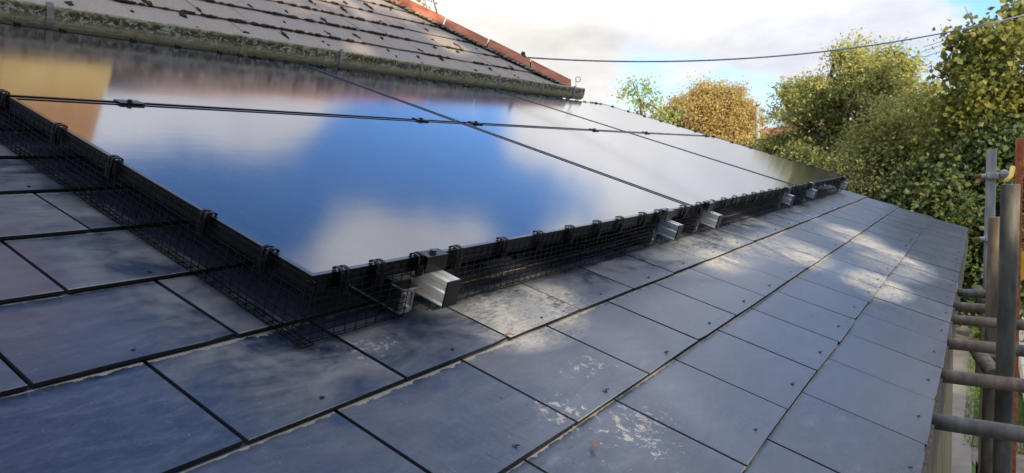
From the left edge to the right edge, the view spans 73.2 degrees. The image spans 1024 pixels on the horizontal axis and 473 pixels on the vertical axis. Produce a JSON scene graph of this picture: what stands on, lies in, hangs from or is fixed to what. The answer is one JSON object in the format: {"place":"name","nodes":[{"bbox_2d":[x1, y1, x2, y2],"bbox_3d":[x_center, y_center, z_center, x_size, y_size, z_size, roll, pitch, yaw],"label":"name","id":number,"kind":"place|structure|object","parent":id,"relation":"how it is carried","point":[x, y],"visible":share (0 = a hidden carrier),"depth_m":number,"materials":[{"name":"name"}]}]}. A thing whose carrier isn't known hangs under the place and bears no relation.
{"place":"outdoors","nodes":[
{"label":"outdoors","id":0,"kind":"place"},
{"bbox_2d":[399,0,1023,128],"label":"sky","id":1,"kind":"structure","parent":0,"point":[613,30],"materials":[{"name":"white"}]},
{"bbox_2d":[951,313,975,472],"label":"path","id":2,"kind":"structure","parent":0,"point":[961,457],"depth_m":8.30,"materials":[{"name":"concrete"}]},
{"bbox_2d":[963,314,1023,472],"bbox_3d":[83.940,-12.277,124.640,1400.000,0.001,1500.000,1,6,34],"label":"ground","id":3,"kind":"structure","parent":0,"point":[973,467],"depth_m":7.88,"materials":[{"name":"green plant"}]},
{"bbox_2d":[0,0,584,99],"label":"slate roofed house","id":4,"kind":"structure","parent":3,"relation":"on","point":[410,39],"depth_m":4.47,"materials":[{"name":"grey stone"}]},
{"bbox_2d":[528,14,1023,61],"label":"overhead cable","id":5,"kind":"object","parent":4,"relation":"attached to","point":[777,55],"visible":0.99,"depth_m":6.94,"materials":[{"name":"black rubber"}]},
{"bbox_2d":[415,0,437,12],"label":"bare birch","id":6,"kind":"object","parent":3,"relation":"on","point":[422,3],"visible":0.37,"depth_m":15.12,"materials":[{"name":"white plant"}]},
{"bbox_2d":[0,104,967,472],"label":"extension building","id":7,"kind":"structure","parent":3,"relation":"on","point":[808,336],"depth_m":1.30,"materials":[{"name":"stone"}]},
{"bbox_2d":[0,95,315,348],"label":"bird guard mesh","id":8,"kind":"object","parent":7,"relation":"on","point":[6,145],"visible":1,"depth_m":1.36,"materials":[{"name":"black metal"}]},
{"bbox_2d":[349,280,418,313],"bbox_3d":[-0.288,0.086,1.429,0.240,0.054,0.061,24,19,30],"label":"roof hook","id":9,"kind":"object","parent":7,"relation":"attached to","point":[410,295],"visible":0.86,"depth_m":1.37,"materials":[{"name":"silver metal"}]},
{"bbox_2d":[387,270,461,307],"bbox_3d":[-1.029,-0.296,1.928,2.304,0.055,0.042,24,19,30],"label":"mounting rail","id":10,"kind":"object","parent":9,"relation":"on","point":[441,288],"visible":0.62,"depth_m":1.36,"materials":[{"name":"metal"}]},
{"bbox_2d":[0,22,457,122],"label":"solar panel","id":11,"kind":"object","parent":10,"relation":"on","point":[39,63],"visible":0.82,"depth_m":2.56,"materials":[{"name":"black glass"}]},
{"bbox_2d":[9,97,690,292],"bbox_3d":[-0.286,-0.216,2.149,1.156,0.031,1.780,24,19,30],"label":"solar panel","id":12,"kind":"object","parent":10,"relation":"on","point":[312,196],"visible":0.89,"depth_m":1.74,"materials":[{"name":"black glass"}]},
{"bbox_2d":[50,122,67,143],"bbox_3d":[-1.031,-0.236,1.569,0.021,0.044,0.029,24,19,30],"label":"clip","id":13,"kind":"object","parent":12,"relation":"attached to","point":[53,134],"visible":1,"depth_m":1.56,"materials":[{"name":"black plastic"}]},
{"bbox_2d":[104,155,123,177],"bbox_3d":[-0.834,-0.147,1.445,0.021,0.044,0.029,26,20,33],"label":"clip","id":14,"kind":"object","parent":12,"relation":"attached to","point":[108,168],"visible":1,"depth_m":1.44,"materials":[{"name":"black plastic"}]},
{"bbox_2d":[113,99,144,104],"bbox_3d":[-1.081,-0.376,1.947,0.039,0.023,0.068,24,19,30],"label":"clamp","id":15,"kind":"object","parent":12,"relation":"attached to","point":[130,101],"visible":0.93,"depth_m":1.94,"materials":[{"name":"metal"}]},
{"bbox_2d":[196,209,217,235],"bbox_3d":[-0.566,-0.027,1.276,0.021,0.044,0.029,23,18,28],"label":"clip","id":16,"kind":"object","parent":12,"relation":"attached to","point":[201,227],"visible":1,"depth_m":1.27,"materials":[{"name":"black plastic"}]},
{"bbox_2d":[256,244,279,273],"bbox_3d":[-0.420,0.038,1.185,0.021,0.044,0.029,25,19,31],"label":"clip","id":17,"kind":"object","parent":12,"relation":"attached to","point":[261,266],"visible":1,"depth_m":1.18,"materials":[{"name":"black plastic"}]},
{"bbox_2d":[332,265,349,293],"bbox_3d":[-0.291,0.073,1.179,0.023,0.048,0.021,1,6,35],"label":"clip","id":18,"kind":"object","parent":12,"relation":"attached to","point":[343,286],"visible":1,"depth_m":1.17,"materials":[{"name":"black plastic"}]},
{"bbox_2d":[369,258,385,285],"bbox_3d":[-0.243,0.065,1.249,0.023,0.048,0.022,1,7,37],"label":"clip","id":19,"kind":"object","parent":12,"relation":"attached to","point":[379,278],"visible":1,"depth_m":1.24,"materials":[{"name":"black plastic"}]},
{"bbox_2d":[409,251,424,276],"bbox_3d":[-0.185,0.053,1.339,0.029,0.044,0.021,22,18,23],"label":"clip","id":20,"kind":"object","parent":12,"relation":"attached to","point":[419,269],"visible":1,"depth_m":1.33,"materials":[{"name":"black plastic"}]},
{"bbox_2d":[412,117,428,120],"bbox_3d":[-0.391,-0.497,2.942,0.039,0.022,0.068,24,19,30],"label":"clamp","id":21,"kind":"object","parent":12,"relation":"attached to","point":[420,119],"visible":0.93,"depth_m":2.93,"materials":[{"name":"metal"}]},
{"bbox_2d":[449,244,462,267],"bbox_3d":[-0.116,0.042,1.436,0.023,0.048,0.022,1,6,30],"label":"clip","id":22,"kind":"object","parent":12,"relation":"attached to","point":[457,262],"visible":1,"depth_m":1.43,"materials":[{"name":"black plastic"}]},
{"bbox_2d":[496,236,508,257],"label":"clip","id":23,"kind":"object","parent":12,"relation":"attached to","point":[504,251],"visible":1,"depth_m":1.57,"materials":[{"name":"black plastic"}]},
{"bbox_2d":[533,230,544,249],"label":"clip","id":24,"kind":"object","parent":12,"relation":"attached to","point":[540,243],"visible":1,"depth_m":1.70,"materials":[{"name":"black plastic"}]},
{"bbox_2d":[564,224,575,242],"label":"clip","id":25,"kind":"object","parent":12,"relation":"attached to","point":[571,235],"visible":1,"depth_m":1.83,"materials":[{"name":"black plastic"}]},
{"bbox_2d":[592,220,601,236],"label":"clip","id":26,"kind":"object","parent":12,"relation":"attached to","point":[598,231],"visible":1,"depth_m":1.96,"materials":[{"name":"black plastic"}]},
{"bbox_2d":[615,216,624,231],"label":"clip","id":27,"kind":"object","parent":12,"relation":"attached to","point":[621,225],"visible":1,"depth_m":2.08,"materials":[{"name":"black plastic"}]},
{"bbox_2d":[639,212,646,226],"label":"clip","id":28,"kind":"object","parent":12,"relation":"attached to","point":[644,221],"visible":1,"depth_m":2.22,"materials":[{"name":"black plastic"}]},
{"bbox_2d":[654,209,661,222],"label":"clip","id":29,"kind":"object","parent":12,"relation":"attached to","point":[659,216],"visible":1,"depth_m":2.32,"materials":[{"name":"black plastic"}]},
{"bbox_2d":[679,204,686,217],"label":"clip","id":30,"kind":"object","parent":12,"relation":"attached to","point":[684,212],"visible":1,"depth_m":2.52,"materials":[{"name":"black plastic"}]},
{"bbox_2d":[419,248,448,273],"bbox_3d":[-0.160,0.045,1.371,0.030,0.040,0.062,24,19,30],"label":"end clamp","id":31,"kind":"object","parent":10,"relation":"attached to","point":[436,259],"visible":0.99,"depth_m":1.36,"materials":[{"name":"metal"}]},
{"bbox_2d":[295,178,843,346],"bbox_3d":[1.173,-0.145,3.356,0.021,0.122,5.414,24,19,30],"label":"bird guard mesh","id":32,"kind":"object","parent":7,"relation":"on","point":[465,271],"visible":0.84,"depth_m":1.67,"materials":[{"name":"black metal"}]},
{"bbox_2d":[612,226,657,243],"bbox_3d":[0.405,-0.040,2.444,0.240,0.054,0.061,24,19,30],"label":"roof hook","id":33,"kind":"object","parent":7,"relation":"attached to","point":[641,239],"visible":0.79,"depth_m":2.39,"materials":[{"name":"silver metal"}]},
{"bbox_2d":[638,219,683,240],"bbox_3d":[-0.337,-0.421,2.942,2.304,0.055,0.042,24,19,30],"label":"mounting rail","id":34,"kind":"object","parent":7,"relation":"on","point":[671,229],"visible":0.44,"depth_m":2.38,"materials":[{"name":"metal"}]},
{"bbox_2d":[660,207,673,220],"bbox_3d":[0.533,-0.080,2.386,0.030,0.040,0.062,24,19,30],"label":"end clamp","id":35,"kind":"object","parent":34,"relation":"attached to","point":[669,214],"visible":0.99,"depth_m":2.38,"materials":[{"name":"metal"}]},
{"bbox_2d":[683,216,699,231],"bbox_3d":[0.651,-0.085,2.806,0.240,0.054,0.061,24,19,30],"label":"roof hook","id":36,"kind":"object","parent":7,"relation":"attached to","point":[696,223],"visible":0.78,"depth_m":2.73,"materials":[{"name":"silver metal"}]},
{"bbox_2d":[686,210,722,228],"bbox_3d":[-0.090,-0.466,3.304,2.304,0.055,0.042,24,19,30],"label":"mounting rail","id":37,"kind":"object","parent":7,"relation":"on","point":[711,219],"visible":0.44,"depth_m":2.74,"materials":[{"name":"metal"}]},
{"bbox_2d":[303,64,624,131],"bbox_3d":[-0.203,-0.811,4.200,1.170,0.031,1.763,24,19,30],"label":"solar panel","id":38,"kind":"object","parent":37,"relation":"on","point":[462,104],"visible":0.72,"depth_m":4.00,"materials":[{"name":"black glass"}]},
{"bbox_2d":[464,123,795,212],"bbox_3d":[0.731,-0.396,3.627,1.142,0.031,1.792,24,19,30],"label":"solar panel","id":39,"kind":"object","parent":37,"relation":"on","point":[691,179],"visible":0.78,"depth_m":3.38,"materials":[{"name":"black glass"}]},
{"bbox_2d":[468,121,482,123],"bbox_3d":[-0.173,-0.535,3.258,0.039,0.022,0.068,24,19,30],"label":"clamp","id":40,"kind":"object","parent":39,"relation":"attached to","point":[475,122],"visible":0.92,"depth_m":3.25,"materials":[{"name":"metal"}]},
{"bbox_2d":[696,202,701,213],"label":"clip","id":41,"kind":"object","parent":39,"relation":"attached to","point":[700,209],"visible":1,"depth_m":2.66,"materials":[{"name":"black plastic"}]},
{"bbox_2d":[721,197,726,208],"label":"clip","id":42,"kind":"object","parent":39,"relation":"attached to","point":[725,203],"visible":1,"depth_m":2.92,"materials":[{"name":"black plastic"}]},
{"bbox_2d":[703,200,714,211],"bbox_3d":[0.780,-0.125,2.748,0.030,0.040,0.062,24,19,30],"label":"end clamp","id":43,"kind":"object","parent":37,"relation":"attached to","point":[710,205],"visible":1,"depth_m":2.74,"materials":[{"name":"metal"}]},
{"bbox_2d":[752,198,781,207],"bbox_3d":[1.411,-0.222,3.919,0.240,0.054,0.061,24,19,30],"label":"roof hook","id":44,"kind":"object","parent":7,"relation":"attached to","point":[770,205],"visible":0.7,"depth_m":3.86,"materials":[{"name":"silver metal"}]},
{"bbox_2d":[767,193,794,204],"bbox_3d":[0.658,-0.609,4.425,2.303,0.055,0.042,24,19,30],"label":"mounting rail","id":45,"kind":"object","parent":7,"relation":"on","point":[788,199],"visible":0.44,"depth_m":3.85,"materials":[{"name":"metal"}]},
{"bbox_2d":[793,188,817,198],"bbox_3d":[1.022,-0.675,4.959,2.303,0.055,0.042,24,19,30],"label":"mounting rail","id":46,"kind":"object","parent":7,"relation":"on","point":[811,193],"visible":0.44,"depth_m":4.39,"materials":[{"name":"metal"}]},
{"bbox_2d":[828,181,848,189],"bbox_3d":[1.729,-0.803,5.995,2.303,0.055,0.042,24,19,30],"label":"mounting rail","id":47,"kind":"object","parent":7,"relation":"on","point":[844,185],"visible":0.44,"depth_m":5.42,"materials":[{"name":"metal"}]},
{"bbox_2d":[497,90,709,135],"bbox_3d":[0.825,-0.983,5.661,1.116,0.031,1.814,24,19,30],"label":"solar panel","id":48,"kind":"object","parent":47,"relation":"on","point":[617,118],"visible":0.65,"depth_m":5.50,"materials":[{"name":"black glass"}]},
{"bbox_2d":[629,132,845,189],"bbox_3d":[1.733,-0.582,5.109,1.146,0.031,1.814,24,19,30],"label":"solar panel","id":49,"kind":"object","parent":47,"relation":"on","point":[761,162],"visible":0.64,"depth_m":4.95,"materials":[{"name":"black glass"}]},
{"bbox_2d":[940,369,1023,392],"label":"scaffold tube","id":50,"kind":"object","parent":7,"relation":"attached to","point":[1013,384],"visible":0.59,"depth_m":1.89,"materials":[{"name":"grey metal"}]},
{"bbox_2d":[947,338,1023,356],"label":"scaffold tube","id":51,"kind":"object","parent":7,"relation":"attached to","point":[971,345],"visible":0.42,"depth_m":2.23,"materials":[{"name":"grey metal"}]},
{"bbox_2d":[969,351,995,374],"bbox_3d":[1.636,0.430,2.389,0.051,0.069,0.309,0,6,23],"label":"tube stub","id":52,"kind":"object","parent":51,"relation":"attached to","point":[985,362],"visible":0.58,"depth_m":2.33,"materials":[{"name":"grey metal"}]},
{"bbox_2d":[611,68,685,124],"bbox_3d":[6.900,-4.519,34.916,3.814,8.027,2.842,-1,6,17],"label":"young green tree","id":53,"kind":"object","parent":3,"relation":"on","point":[640,102],"visible":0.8,"depth_m":34.59,"materials":[{"name":"green plant"}]},
{"bbox_2d":[644,71,772,147],"bbox_3d":[11.532,-5.375,39.981,8.432,8.425,7.270,1,6,34],"label":"autumn tree","id":54,"kind":"object","parent":3,"relation":"on","point":[723,111],"visible":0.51,"depth_m":38.38,"materials":[{"name":"yellow plant"}]},
{"bbox_2d":[755,104,759,144],"bbox_3d":[11.373,-3.252,31.883,0.247,5.665,0.276,1,6,34],"label":"utility pole","id":55,"kind":"object","parent":3,"relation":"on","point":[757,117],"visible":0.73,"depth_m":31.62,"materials":[{"name":"metal"}]},
{"bbox_2d":[739,126,796,157],"bbox_3d":[5.936,-0.604,15.928,1.576,3.853,1.507,-7,7,-37],"label":"bush","id":56,"kind":"object","parent":3,"relation":"on","point":[758,146],"visible":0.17,"depth_m":15.53,"materials":[{"name":"green plant"}]},
{"bbox_2d":[760,113,848,143],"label":"distant house","id":57,"kind":"structure","parent":3,"relation":"on","point":[769,129],"depth_m":47.29,"materials":[{"name":"brown brick"}]},
{"bbox_2d":[769,130,855,173],"bbox_3d":[5.853,-0.290,13.796,2.050,3.633,1.852,1,6,34],"label":"hedge bush","id":58,"kind":"object","parent":3,"relation":"on","point":[796,151],"visible":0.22,"depth_m":13.34,"materials":[{"name":"green plant"}]},
{"bbox_2d":[748,27,955,182],"bbox_3d":[7.522,-1.613,15.130,4.538,5.889,3.723,1,6,34],"label":"willow tree","id":59,"kind":"object","parent":3,"relation":"on","point":[807,99],"visible":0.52,"depth_m":14.55,"materials":[{"name":"green plant"}]},
{"bbox_2d":[824,76,947,192],"bbox_3d":[7.948,-0.810,13.367,2.568,4.574,3.528,-7,7,-40],"label":"broadleaf shrub","id":60,"kind":"object","parent":3,"relation":"on","point":[887,122],"visible":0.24,"depth_m":13.18,"materials":[{"name":"green plant"}]},
{"bbox_2d":[804,133,999,229],"bbox_3d":[6.466,-0.076,11.970,3.565,3.508,2.402,1,6,34],"label":"hedge bush","id":61,"kind":"object","parent":3,"relation":"on","point":[857,185],"visible":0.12,"depth_m":11.71,"materials":[{"name":"green plant"}]},
{"bbox_2d":[866,93,1023,341],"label":"hedge bush","id":62,"kind":"object","parent":3,"relation":"on","point":[954,195],"visible":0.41,"depth_m":10.44,"materials":[{"name":"green plant"}]},
{"bbox_2d":[891,0,1023,211],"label":"dark broadleaf tree","id":63,"kind":"object","parent":3,"relation":"on","point":[981,60],"visible":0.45,"depth_m":11.02,"materials":[{"name":"green plant"}]},
{"bbox_2d":[1018,357,1023,401],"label":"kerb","id":64,"kind":"structure","parent":3,"relation":"on","point":[1020,370],"depth_m":9.36,"materials":[{"name":"concrete"}]},
{"bbox_2d":[971,436,1023,472],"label":"soil","id":65,"kind":"structure","parent":0,"point":[1019,461],"depth_m":6.86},
{"bbox_2d":[978,149,996,472],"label":"scaffold pole","id":66,"kind":"object","parent":65,"relation":"on","point":[990,184],"visible":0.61,"depth_m":3.80,"materials":[{"name":"metal"}]},
{"bbox_2d":[973,235,987,241],"bbox_3d":[2.643,0.004,3.814,0.165,0.050,0.072,0,6,25],"label":"scaffold coupler","id":67,"kind":"object","parent":66,"relation":"attached to","point":[984,238],"visible":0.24,"depth_m":3.81,"materials":[{"name":"metal"}]},
{"bbox_2d":[973,169,1008,178],"bbox_3d":[2.626,-0.341,3.783,0.165,0.050,0.072,0,6,25],"label":"scaffold coupler","id":68,"kind":"object","parent":66,"relation":"attached to","point":[1003,173],"visible":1,"depth_m":3.75,"materials":[{"name":"metal"}]},
{"bbox_2d":[998,166,1014,181],"bbox_3d":[3.024,-0.382,4.201,0.039,0.077,1.106,2,7,39],"label":"hinge arm","id":69,"kind":"object","parent":66,"relation":"attached to","point":[1011,173],"visible":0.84,"depth_m":4.13},
{"bbox_2d":[980,217,999,472],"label":"scaffold pole","id":70,"kind":"object","parent":65,"relation":"on","point":[986,457],"visible":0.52,"depth_m":2.72,"materials":[{"name":"grey metal"}]},
{"bbox_2d":[953,302,984,312],"bbox_3d":[1.848,0.287,2.813,0.291,0.044,0.037,1,6,33],"label":"scaffold tube","id":71,"kind":"object","parent":70,"relation":"attached to","point":[970,307],"visible":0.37,"depth_m":2.79,"materials":[{"name":"grey metal"}]},
{"bbox_2d":[956,288,985,298],"bbox_3d":[2.032,0.254,3.090,0.291,0.044,0.037,1,6,33],"label":"scaffold tube","id":72,"kind":"object","parent":70,"relation":"attached to","point":[971,293],"visible":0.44,"depth_m":3.07,"materials":[{"name":"metal"}]},
{"bbox_2d":[971,285,985,303],"bbox_3d":[2.138,0.284,3.124,0.051,0.096,0.218,-1,6,19],"label":"tube stub","id":73,"kind":"object","parent":72,"relation":"attached to","point":[980,300],"visible":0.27,"depth_m":3.16,"materials":[{"name":"grey metal"}]},
{"bbox_2d":[931,413,1023,442],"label":"scaffold tube","id":74,"kind":"object","parent":70,"relation":"attached to","point":[983,428],"visible":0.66,"depth_m":1.57,"materials":[{"name":"metal"}]},
{"bbox_2d":[975,353,995,373],"bbox_3d":[1.870,0.508,2.709,0.082,0.090,0.093,1,6,34],"label":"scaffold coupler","id":75,"kind":"object","parent":70,"relation":"attached to","point":[977,367],"visible":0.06,"depth_m":2.71,"materials":[{"name":"grey metal"}]},
{"bbox_2d":[951,314,1023,330],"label":"scaffold tube","id":76,"kind":"object","parent":70,"relation":"attached to","point":[977,321],"visible":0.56,"depth_m":2.55,"materials":[{"name":"grey metal"}]},
{"bbox_2d":[992,184,1020,472],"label":"scaffold pole","id":77,"kind":"object","parent":65,"relation":"on","point":[1007,293],"visible":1,"depth_m":1.91,"materials":[{"name":"metal"}]},
{"bbox_2d":[1012,138,1023,472],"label":"scaffold pole","id":78,"kind":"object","parent":65,"relation":"on","point":[1019,156],"depth_m":5.63,"materials":[{"name":"orange metal"}]},
{"bbox_2d":[1019,313,1023,374],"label":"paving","id":79,"kind":"structure","parent":0,"point":[1021,337],"depth_m":10.86,"materials":[{"name":"concrete"}]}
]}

